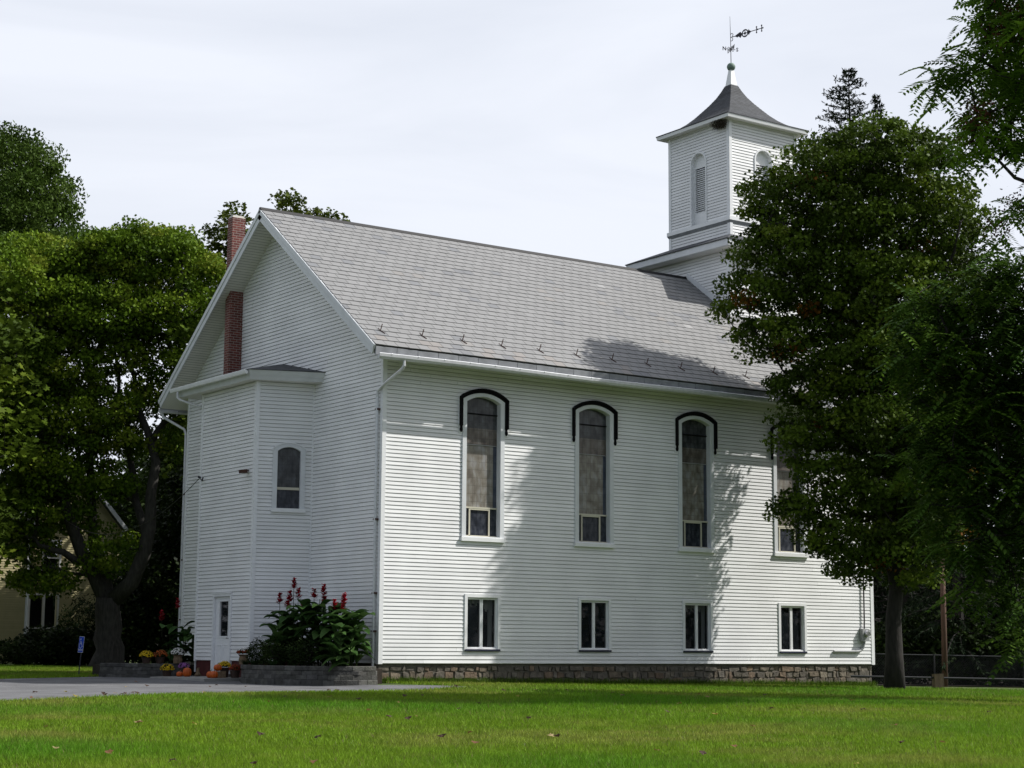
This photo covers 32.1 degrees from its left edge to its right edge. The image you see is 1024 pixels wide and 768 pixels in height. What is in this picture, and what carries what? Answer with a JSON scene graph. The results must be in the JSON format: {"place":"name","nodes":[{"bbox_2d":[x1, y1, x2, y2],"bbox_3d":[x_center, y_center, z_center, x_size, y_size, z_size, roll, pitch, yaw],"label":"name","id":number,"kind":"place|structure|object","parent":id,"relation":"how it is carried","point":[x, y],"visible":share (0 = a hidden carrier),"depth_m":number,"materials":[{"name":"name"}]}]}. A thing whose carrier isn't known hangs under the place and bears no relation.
{"place":"outdoors","nodes":[
{"label":"outdoors","id":0,"kind":"place"},
{"bbox_2d":[0,475,128,662],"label":"yellow house","id":1,"kind":"structure","parent":0,"point":[18,613],"depth_m":78.95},
{"bbox_2d":[28,593,59,662],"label":"window","id":2,"kind":"structure","parent":1,"relation":"in","point":[40,611],"depth_m":78.90,"materials":[{"name":"glass"}]},
{"bbox_2d":[42,540,61,572],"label":"window","id":3,"kind":"structure","parent":1,"relation":"in","point":[52,559],"depth_m":79.40,"materials":[{"name":"white glass"}]},
{"bbox_2d":[150,676,239,681],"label":"walkway","id":4,"kind":"structure","parent":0,"point":[199,678],"depth_m":46.37,"materials":[{"name":"concrete"}]},
{"bbox_2d":[160,664,174,675],"bbox_3d":[-9.476,7.862,48.958,0.422,0.355,0.423,6,-10,-35],"label":"potted mum","id":5,"kind":"object","parent":4,"relation":"on","point":[166,669],"visible":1,"depth_m":48.87,"materials":[{"name":"yellow plant"}]},
{"bbox_2d":[176,670,182,676],"bbox_3d":[-9.051,7.881,48.521,0.170,0.183,0.179,6,-10,-35],"label":"pumpkin","id":6,"kind":"object","parent":4,"relation":"on","point":[179,674],"visible":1,"depth_m":48.47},
{"bbox_2d":[178,662,189,672],"bbox_3d":[-9.015,7.832,48.952,0.334,0.379,0.342,6,-10,-35],"label":"potted mum","id":7,"kind":"object","parent":4,"relation":"on","point":[181,666],"visible":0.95,"depth_m":48.85,"materials":[{"name":"purple plant"}]},
{"bbox_2d":[183,666,190,676],"bbox_3d":[-8.819,7.797,48.378,0.227,0.311,0.239,6,-10,-35],"label":"pumpkin","id":8,"kind":"object","parent":4,"relation":"on","point":[187,672],"visible":0.95,"depth_m":48.30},
{"bbox_2d":[194,668,200,675],"bbox_3d":[-8.574,7.872,48.665,0.200,0.240,0.200,6,-10,-35],"label":"gourd","id":9,"kind":"object","parent":4,"relation":"on","point":[197,673],"visible":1,"depth_m":48.62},
{"bbox_2d":[210,669,217,677],"bbox_3d":[-7.769,7.558,46.490,0.208,0.238,0.219,6,-10,-35],"label":"pumpkin","id":10,"kind":"object","parent":4,"relation":"on","point":[214,674],"visible":0.93,"depth_m":46.42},
{"bbox_2d":[217,671,225,677],"bbox_3d":[-7.674,7.614,46.660,0.240,0.190,0.340,6,-10,-35],"label":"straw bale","id":11,"kind":"object","parent":4,"relation":"on","point":[221,674],"visible":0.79,"depth_m":46.53},
{"bbox_2d":[214,663,221,670],"bbox_3d":[-7.705,7.405,46.668,0.208,0.214,0.219,6,-10,-35],"label":"pumpkin","id":12,"kind":"object","parent":11,"relation":"on","point":[217,667],"visible":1,"depth_m":46.59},
{"bbox_2d":[219,661,230,677],"bbox_3d":[-7.559,7.498,46.887,0.388,0.438,0.372,6,-10,-35],"label":"potted mum","id":13,"kind":"object","parent":4,"relation":"on","point":[225,665],"visible":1,"depth_m":46.79,"materials":[{"name":"yellow plant"}]},
{"bbox_2d":[229,664,240,677],"bbox_3d":[-7.242,7.505,46.629,0.357,0.371,0.355,6,-10,-35],"label":"potted mum","id":14,"kind":"object","parent":4,"relation":"on","point":[234,669],"visible":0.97,"depth_m":46.52,"materials":[{"name":"red plant"}]},
{"bbox_2d":[0,677,459,700],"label":"driveway","id":15,"kind":"structure","parent":0,"point":[19,688],"depth_m":41.18,"materials":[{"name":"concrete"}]},
{"bbox_2d":[92,663,195,677],"bbox_3d":[-10.151,8.208,50.779,3.404,0.514,3.444,6,-10,-35],"label":"stone planter","id":16,"kind":"object","parent":15,"relation":"on","point":[140,670],"visible":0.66,"depth_m":49.38,"materials":[{"name":"stone"}]},
{"bbox_2d":[139,650,153,662],"bbox_3d":[-10.133,7.560,49.426,0.419,0.363,0.427,6,-10,-35],"label":"potted mum","id":17,"kind":"object","parent":16,"relation":"on","point":[146,656],"visible":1,"depth_m":49.32,"materials":[{"name":"yellow plant"}]},
{"bbox_2d":[153,650,167,662],"bbox_3d":[-9.780,7.568,49.506,0.449,0.374,0.428,6,-10,-35],"label":"potted mum","id":18,"kind":"object","parent":16,"relation":"on","point":[160,655],"visible":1,"depth_m":49.40,"materials":[{"name":"orange plant"}]},
{"bbox_2d":[159,598,194,662],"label":"canna plant","id":19,"kind":"object","parent":16,"relation":"in","point":[183,632],"visible":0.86,"depth_m":50.47,"materials":[{"name":"green plant"}]},
{"bbox_2d":[171,648,184,662],"bbox_3d":[-9.293,7.549,49.555,0.410,0.434,0.401,2,-9,-9],"label":"potted mum","id":20,"kind":"object","parent":16,"relation":"on","point":[177,658],"visible":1,"depth_m":49.45,"materials":[{"name":"white plant"}]},
{"bbox_2d":[179,634,193,664],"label":"canna plant","id":21,"kind":"object","parent":16,"relation":"in","point":[190,644],"visible":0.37,"depth_m":50.30,"materials":[{"name":"green plant"}]},
{"bbox_2d":[240,664,381,685],"bbox_3d":[-5.279,7.352,44.820,2.393,0.549,4.792,6,-10,-35],"label":"stone planter","id":22,"kind":"object","parent":15,"relation":"on","point":[308,675],"visible":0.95,"depth_m":43.22,"materials":[{"name":"stone"}]},
{"bbox_2d":[236,647,247,663],"bbox_3d":[-7.003,7.081,46.443,0.376,0.438,0.377,6,-10,-35],"label":"potted mum","id":23,"kind":"object","parent":22,"relation":"on","point":[241,652],"visible":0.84,"depth_m":46.34,"materials":[{"name":"plant"}]},
{"bbox_2d":[245,659,261,664],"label":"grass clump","id":24,"kind":"object","parent":22,"relation":"on","point":[254,662],"visible":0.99,"depth_m":44.76,"materials":[{"name":"green plant"}]},
{"bbox_2d":[245,638,270,664],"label":"shrub","id":25,"kind":"object","parent":22,"relation":"on","point":[250,655],"visible":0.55,"depth_m":45.21,"materials":[{"name":"green plant"}]},
{"bbox_2d":[265,659,279,664],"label":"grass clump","id":26,"kind":"object","parent":22,"relation":"on","point":[273,663],"visible":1,"depth_m":43.95,"materials":[{"name":"green plant"}]},
{"bbox_2d":[257,635,300,665],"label":"shrub","id":27,"kind":"object","parent":22,"relation":"on","point":[267,650],"visible":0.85,"depth_m":44.35,"materials":[{"name":"green plant"}]},
{"bbox_2d":[262,590,300,665],"bbox_3d":[-5.786,6.247,45.353,1.201,2.004,0.960,6,-10,-35],"label":"canna plant","id":28,"kind":"object","parent":22,"relation":"in","point":[279,599],"visible":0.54,"depth_m":45.47,"materials":[{"name":"green plant"}]},
{"bbox_2d":[260,620,304,665],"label":"canna plant","id":29,"kind":"object","parent":22,"relation":"in","point":[274,628],"visible":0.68,"depth_m":44.73,"materials":[{"name":"green plant"}]},
{"bbox_2d":[268,577,308,665],"bbox_3d":[-5.531,6.070,45.275,1.342,2.337,1.170,6,-10,-35],"label":"canna plant","id":30,"kind":"object","parent":22,"relation":"in","point":[282,618],"visible":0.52,"depth_m":45.28,"materials":[{"name":"green plant"}]},
{"bbox_2d":[281,603,319,665],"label":"canna plant","id":31,"kind":"object","parent":22,"relation":"in","point":[302,633],"visible":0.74,"depth_m":44.57,"materials":[{"name":"green plant"}]},
{"bbox_2d":[286,637,325,665],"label":"shrub","id":32,"kind":"object","parent":22,"relation":"on","point":[307,656],"visible":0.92,"depth_m":43.70,"materials":[{"name":"green plant"}]},
{"bbox_2d":[288,588,333,665],"bbox_3d":[-4.855,6.133,44.672,1.208,2.041,1.150,-3,-9,24],"label":"canna plant","id":33,"kind":"object","parent":22,"relation":"in","point":[304,603],"visible":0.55,"depth_m":44.63,"materials":[{"name":"green plant"}]},
{"bbox_2d":[294,584,345,665],"bbox_3d":[-4.648,6.050,44.478,1.331,2.151,1.229,-2,-9,18],"label":"canna plant","id":34,"kind":"object","parent":22,"relation":"in","point":[314,634],"visible":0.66,"depth_m":44.33,"materials":[{"name":"green plant"}]},
{"bbox_2d":[317,599,360,665],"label":"canna plant","id":35,"kind":"object","parent":22,"relation":"in","point":[336,605],"visible":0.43,"depth_m":44.27,"materials":[{"name":"green plant"}]},
{"bbox_2d":[311,623,370,671],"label":"canna plant","id":36,"kind":"object","parent":22,"relation":"in","point":[335,648],"visible":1,"depth_m":43.13,"materials":[{"name":"green plant"}]},
{"bbox_2d":[314,592,374,665],"bbox_3d":[-4.148,6.098,43.992,1.387,1.918,1.381,6,-10,-35],"label":"canna plant","id":37,"kind":"object","parent":22,"relation":"in","point":[324,631],"visible":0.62,"depth_m":43.89,"materials":[{"name":"green plant"}]},
{"bbox_2d":[321,612,374,665],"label":"canna plant","id":38,"kind":"object","parent":22,"relation":"in","point":[357,656],"visible":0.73,"depth_m":43.68,"materials":[{"name":"green plant"}]},
{"bbox_2d":[0,660,1023,767],"bbox_3d":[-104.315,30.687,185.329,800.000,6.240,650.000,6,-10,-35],"label":"ground","id":39,"kind":"structure","parent":0,"point":[979,687],"depth_m":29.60,"materials":[{"name":"green plant"}]},
{"bbox_2d":[0,636,51,665],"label":"shrub","id":40,"kind":"object","parent":39,"relation":"on","point":[15,653],"visible":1,"depth_m":68.74,"materials":[{"name":"green plant"}]},
{"bbox_2d":[0,271,55,574],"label":"broadleaf tree","id":41,"kind":"object","parent":39,"relation":"on","point":[11,326],"visible":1,"depth_m":63.27,"materials":[{"name":"green plant"}]},
{"bbox_2d":[0,120,95,459],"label":"tree","id":42,"kind":"object","parent":39,"relation":"on","point":[33,171],"visible":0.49,"depth_m":92.91,"materials":[{"name":"green plant"}]},
{"bbox_2d":[7,621,95,665],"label":"shrub","id":43,"kind":"object","parent":39,"relation":"on","point":[62,643],"visible":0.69,"depth_m":70.47,"materials":[{"name":"green plant"}]},
{"bbox_2d":[57,590,95,664],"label":"shrub","id":44,"kind":"object","parent":39,"relation":"on","point":[82,612],"visible":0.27,"depth_m":73.10,"materials":[{"name":"green plant"}]},
{"bbox_2d":[78,636,84,673],"bbox_3d":[-12.327,7.882,50.916,0.315,1.339,0.108,-6,-11,36],"label":"parking sign","id":45,"kind":"object","parent":39,"relation":"on","point":[81,644],"visible":0.99,"depth_m":50.94,"materials":[{"name":"metal"}]},
{"bbox_2d":[0,214,226,665],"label":"maple tree","id":46,"kind":"object","parent":39,"relation":"on","point":[57,281],"visible":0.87,"depth_m":67.27,"materials":[{"name":"green plant"}]},
{"bbox_2d":[111,445,172,643],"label":"broadleaf tree","id":47,"kind":"object","parent":39,"relation":"on","point":[122,512],"visible":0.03,"depth_m":94.36,"materials":[{"name":"green plant"}]},
{"bbox_2d":[112,549,179,662],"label":"shrub","id":48,"kind":"object","parent":39,"relation":"on","point":[144,631],"visible":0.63,"depth_m":70.86,"materials":[{"name":"green plant"}]},
{"bbox_2d":[123,496,178,661],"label":"shrub","id":49,"kind":"object","parent":39,"relation":"on","point":[137,529],"visible":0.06,"depth_m":74.87,"materials":[{"name":"green plant"}]},
{"bbox_2d":[137,419,183,566],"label":"broadleaf tree","id":50,"kind":"object","parent":39,"relation":"on","point":[148,466],"visible":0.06,"depth_m":86.70,"materials":[{"name":"green plant"}]},
{"bbox_2d":[148,458,183,662],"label":"shrub","id":51,"kind":"object","parent":39,"relation":"on","point":[169,548],"visible":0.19,"depth_m":73.14,"materials":[{"name":"green plant"}]},
{"bbox_2d":[160,415,187,479],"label":"broadleaf tree","id":52,"kind":"object","parent":39,"relation":"on","point":[170,465],"depth_m":76.25,"materials":[{"name":"green plant"}]},
{"bbox_2d":[143,291,213,452],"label":"broadleaf tree","id":53,"kind":"object","parent":39,"relation":"on","point":[182,337],"visible":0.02,"depth_m":67.04,"materials":[{"name":"green plant"}]},
{"bbox_2d":[199,187,350,270],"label":"maple tree","id":54,"kind":"object","parent":39,"relation":"on","point":[281,201],"visible":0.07,"depth_m":87.66,"materials":[{"name":"green plant"}]},
{"bbox_2d":[158,24,874,684],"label":"church","id":55,"kind":"structure","parent":39,"relation":"on","point":[464,458],"depth_m":49.18,"materials":[{"name":"white wood"}]},
{"bbox_2d":[214,596,230,676],"bbox_3d":[-7.630,6.814,48.305,0.700,2.200,1.120,6,-10,-35],"label":"door","id":56,"kind":"structure","parent":55,"relation":"in","point":[222,603],"depth_m":48.43,"materials":[{"name":"white wood"}]},
{"bbox_2d":[238,469,248,472],"bbox_3d":[-7.164,2.334,47.672,0.267,0.120,0.150,6,-10,-35],"label":"flood light","id":57,"kind":"object","parent":55,"relation":"attached to","point":[243,471],"visible":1,"depth_m":47.61,"materials":[{"name":"metal"}]},
{"bbox_2d":[270,442,306,512],"bbox_3d":[-6.012,2.511,47.825,0.950,1.880,0.312,4,-9,-20],"label":"arched window","id":58,"kind":"structure","parent":55,"relation":"in","point":[289,458],"depth_m":47.81,"materials":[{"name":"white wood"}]},
{"bbox_2d":[456,594,500,650],"bbox_3d":[-1.020,6.252,46.620,1.128,1.500,0.962,6,-10,-35],"label":"basement window","id":59,"kind":"structure","parent":55,"relation":"in","point":[482,612],"depth_m":46.61,"materials":[{"name":"white glass"}]},
{"bbox_2d":[458,388,508,542],"bbox_3d":[-0.788,2.133,46.904,1.584,4.035,0.275,6,-10,-35],"label":"arched window","id":60,"kind":"structure","parent":55,"relation":"in","point":[483,416],"depth_m":47.00,"materials":[{"name":"grey glass"}]},
{"bbox_2d":[571,400,617,547],"bbox_3d":[2.228,2.467,49.008,1.584,4.035,0.275,6,-10,-35],"label":"arched window","id":61,"kind":"structure","parent":55,"relation":"in","point":[594,426],"depth_m":49.11,"materials":[{"name":"grey glass"}]},
{"bbox_2d":[577,597,611,651],"bbox_3d":[1.996,6.587,48.724,1.128,1.500,0.962,6,-10,-35],"label":"basement window","id":62,"kind":"structure","parent":55,"relation":"in","point":[594,625],"depth_m":48.76,"materials":[{"name":"white glass"}]},
{"bbox_2d":[674,411,717,552],"bbox_3d":[5.244,2.802,51.112,1.584,4.035,0.275,6,-10,-35],"label":"arched window","id":63,"kind":"structure","parent":55,"relation":"in","point":[695,432],"depth_m":51.21,"materials":[{"name":"grey glass"}]},
{"bbox_2d":[682,600,713,652],"bbox_3d":[5.011,6.922,50.828,1.128,1.500,0.962,6,-10,-35],"label":"basement window","id":64,"kind":"structure","parent":55,"relation":"in","point":[697,617],"depth_m":50.80,"materials":[{"name":"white glass"}]},
{"bbox_2d":[709,117,728,130],"bbox_3d":[6.887,-8.661,59.514,0.534,0.421,0.999,6,-10,-35],"label":"bird nest","id":65,"kind":"object","parent":55,"relation":"on","point":[719,124],"visible":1,"depth_m":59.45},
{"bbox_2d":[769,422,809,557],"bbox_3d":[8.259,3.137,53.216,1.584,4.035,0.275,6,-10,-35],"label":"arched window","id":66,"kind":"structure","parent":55,"relation":"in","point":[782,547],"depth_m":53.11,"materials":[{"name":"black paint"}]},
{"bbox_2d":[777,603,806,652],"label":"basement window","id":67,"kind":"structure","parent":55,"relation":"in","point":[792,617],"depth_m":52.95,"materials":[{"name":"white glass"}]},
{"bbox_2d":[833,460,870,652],"bbox_3d":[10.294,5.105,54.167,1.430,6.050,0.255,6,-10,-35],"label":"electric meter","id":68,"kind":"object","parent":55,"relation":"attached to","point":[864,635],"visible":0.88,"depth_m":54.06,"materials":[{"name":"metal"}]},
{"bbox_3d":[-8.701,2.651,49.958,0.099,0.165,0.340,6,-10,-35],"label":"wire bracket","id":69,"kind":"object","parent":55,"relation":"attached to","visible":0},
{"bbox_2d":[66,479,198,534],"bbox_3d":[-12.666,4.306,57.972,0.018,1.046,17.816,4,-9,-26],"label":"service cable","id":70,"kind":"object","parent":69,"relation":"attached to","point":[145,522],"visible":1,"depth_m":55.21,"materials":[{"name":"black rubber"}]},
{"bbox_2d":[48,518,1023,673],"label":"woods","id":71,"kind":"object","parent":39,"relation":"on","point":[53,616],"visible":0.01,"depth_m":123.18,"materials":[{"name":"green plant"}]},
{"bbox_2d":[704,109,1002,688],"bbox_3d":[9.810,0.435,50.586,8.651,16.559,5.055,-1,-9,7],"label":"maple tree","id":72,"kind":"object","parent":39,"relation":"on","point":[840,253],"visible":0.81,"depth_m":49.95,"materials":[{"name":"green plant"}]},
{"bbox_2d":[850,674,1023,688],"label":"guard rail","id":73,"kind":"object","parent":39,"relation":"on","point":[937,680],"visible":0.72,"depth_m":52.59,"materials":[{"name":"grey wood"}]},
{"bbox_2d":[940,561,947,686],"bbox_3d":[13.649,7.686,56.340,0.227,4.303,0.240,6,-10,-35],"label":"wooden pole","id":74,"kind":"object","parent":39,"relation":"on","point":[943,628],"visible":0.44,"depth_m":56.26,"materials":[{"name":"brown wood"}]},
{"bbox_2d":[866,247,1023,684],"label":"ailanthus tree","id":75,"kind":"object","parent":39,"relation":"on","point":[974,358],"visible":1,"depth_m":39.71,"materials":[{"name":"green plant"}]},
{"bbox_2d":[872,653,1023,687],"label":"chain link fence","id":76,"kind":"object","parent":39,"relation":"on","point":[934,658],"visible":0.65,"depth_m":56.61,"materials":[{"name":"metal"}]},
{"bbox_2d":[898,0,1023,265],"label":"ailanthus tree","id":77,"kind":"object","parent":39,"relation":"on","point":[1005,30],"visible":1,"depth_m":37.03,"materials":[{"name":"green plant"}]},
{"bbox_2d":[0,0,1023,661],"label":"sky","id":78,"kind":"structure","parent":0,"point":[528,125],"materials":[{"name":"white"}]},
{"bbox_2d":[877,676,1022,686],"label":"forest floor","id":79,"kind":"structure","parent":0,"point":[951,685],"depth_m":58.76,"materials":[{"name":"soil"}]},
{"bbox_2d":[799,67,952,672],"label":"spruce tree","id":80,"kind":"object","parent":79,"relation":"on","point":[852,73],"visible":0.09,"depth_m":76.49,"materials":[{"name":"green plant"}]},
{"bbox_2d":[871,621,927,683],"bbox_3d":[12.216,8.969,59.473,2.906,2.304,2.841,6,-10,-35],"label":"shrub","id":81,"kind":"object","parent":79,"relation":"on","point":[879,637],"visible":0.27,"depth_m":58.89,"materials":[{"name":"green plant"}]},
{"bbox_2d":[874,417,938,676],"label":"tree","id":82,"kind":"object","parent":79,"relation":"on","point":[880,607],"visible":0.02,"depth_m":78.56,"materials":[{"name":"green plant"}]},
{"bbox_2d":[882,601,951,683],"bbox_3d":[13.695,8.808,60.356,3.662,2.939,2.788,6,-10,-35],"label":"shrub","id":83,"kind":"object","parent":79,"relation":"on","point":[916,624],"visible":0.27,"depth_m":59.84,"materials":[{"name":"green plant"}]},
{"bbox_2d":[872,332,1003,682],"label":"tree","id":84,"kind":"object","parent":79,"relation":"on","point":[880,590],"visible":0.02,"depth_m":67.39,"materials":[{"name":"green plant"}]},
{"bbox_2d":[873,249,1015,621],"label":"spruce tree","id":85,"kind":"object","parent":79,"relation":"on","point":[947,499],"visible":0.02,"depth_m":89.67,"materials":[{"name":"green plant"}]},
{"bbox_2d":[874,319,1023,684],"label":"tree","id":86,"kind":"object","parent":79,"relation":"on","point":[954,639],"visible":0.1,"depth_m":59.02,"materials":[{"name":"green plant"}]},
{"bbox_2d":[886,224,1023,629],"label":"tree","id":87,"kind":"object","parent":79,"relation":"on","point":[965,599],"visible":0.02,"depth_m":79.04,"materials":[{"name":"green plant"}]},
{"bbox_2d":[908,257,1023,684],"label":"tree","id":88,"kind":"object","parent":79,"relation":"on","point":[1014,585],"depth_m":63.15,"materials":[{"name":"green plant"}]},
{"bbox_2d":[922,615,1011,686],"bbox_3d":[14.916,8.867,59.188,3.384,2.507,2.747,6,-10,-35],"label":"shrub","id":89,"kind":"object","parent":79,"relation":"on","point":[969,642],"visible":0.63,"depth_m":58.77,"materials":[{"name":"green plant"}]},
{"bbox_2d":[948,246,1023,604],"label":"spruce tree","id":90,"kind":"object","parent":79,"relation":"on","point":[1017,295],"depth_m":71.82,"materials":[{"name":"green plant"}]},
{"bbox_2d":[964,600,1023,685],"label":"shrub","id":91,"kind":"object","parent":79,"relation":"on","point":[995,616],"visible":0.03,"depth_m":61.02,"materials":[{"name":"green plant"}]},
{"bbox_2d":[981,598,1023,686],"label":"shrub","id":92,"kind":"object","parent":79,"relation":"on","point":[1014,667],"visible":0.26,"depth_m":59.05,"materials":[{"name":"green plant"}]}
]}

